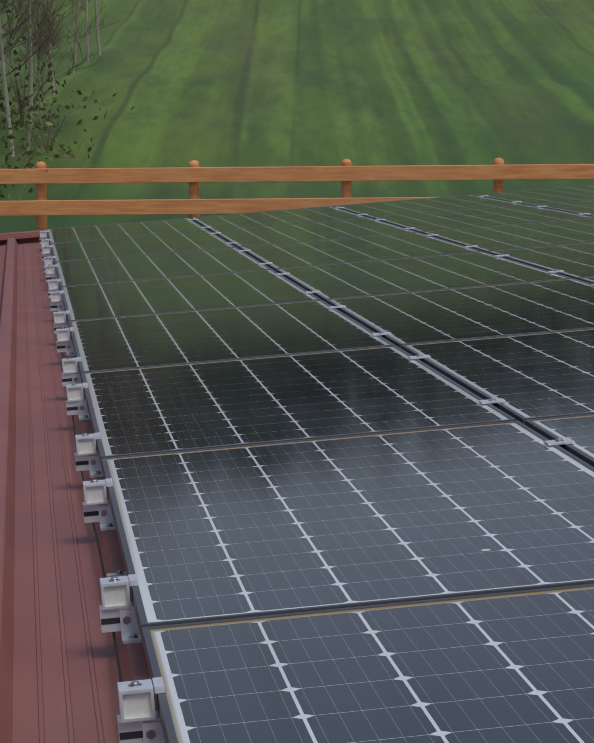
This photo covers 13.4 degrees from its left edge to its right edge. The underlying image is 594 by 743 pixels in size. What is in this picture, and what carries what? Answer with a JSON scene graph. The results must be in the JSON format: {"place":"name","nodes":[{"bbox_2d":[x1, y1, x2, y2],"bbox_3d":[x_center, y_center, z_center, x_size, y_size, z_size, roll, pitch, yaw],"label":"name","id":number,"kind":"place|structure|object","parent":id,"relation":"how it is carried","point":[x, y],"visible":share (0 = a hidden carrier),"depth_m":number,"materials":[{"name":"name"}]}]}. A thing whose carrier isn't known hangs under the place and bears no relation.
{"place":"outdoors","nodes":[
{"label":"outdoors","id":0,"kind":"place"},
{"bbox_2d":[0,0,593,232],"bbox_3d":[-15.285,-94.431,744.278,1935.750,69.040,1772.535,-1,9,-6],"label":"field ground","id":1,"kind":"structure","parent":0,"point":[244,83],"depth_m":40.79,"materials":[{"name":"green plant"}]},
{"bbox_2d":[0,0,133,199],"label":"trees","id":2,"kind":"object","parent":1,"relation":"on","point":[31,101],"visible":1,"depth_m":33.49,"materials":[{"name":"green plant"}]},
{"bbox_2d":[0,158,593,229],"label":"wooden fence","id":3,"kind":"object","parent":1,"relation":"on","point":[41,176],"visible":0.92,"depth_m":25.88,"materials":[{"name":"brown wood"}]},
{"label":"building walls","id":4,"kind":"object","parent":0,"visible":0},
{"bbox_2d":[0,218,190,742],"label":"roof sandwich panels","id":5,"kind":"object","parent":4,"relation":"on","point":[59,678],"visible":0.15,"depth_m":5.36,"materials":[{"name":"red metal"}]},
{"bbox_2d":[39,195,593,742],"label":"mounting clamps","id":6,"kind":"object","parent":5,"relation":"on","point":[137,719],"visible":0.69,"depth_m":5.48,"materials":[{"name":"metal"}]},
{"bbox_2d":[47,185,593,742],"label":"solar panel frames","id":7,"kind":"structure","parent":6,"relation":"on","point":[511,415],"depth_m":6.04,"materials":[{"name":"silver metal"}]},
{"bbox_2d":[48,185,593,742],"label":"solar panel cells","id":8,"kind":"object","parent":7,"relation":"in","point":[332,521],"visible":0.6,"depth_m":5.58,"materials":[{"name":"glass"}]}
]}

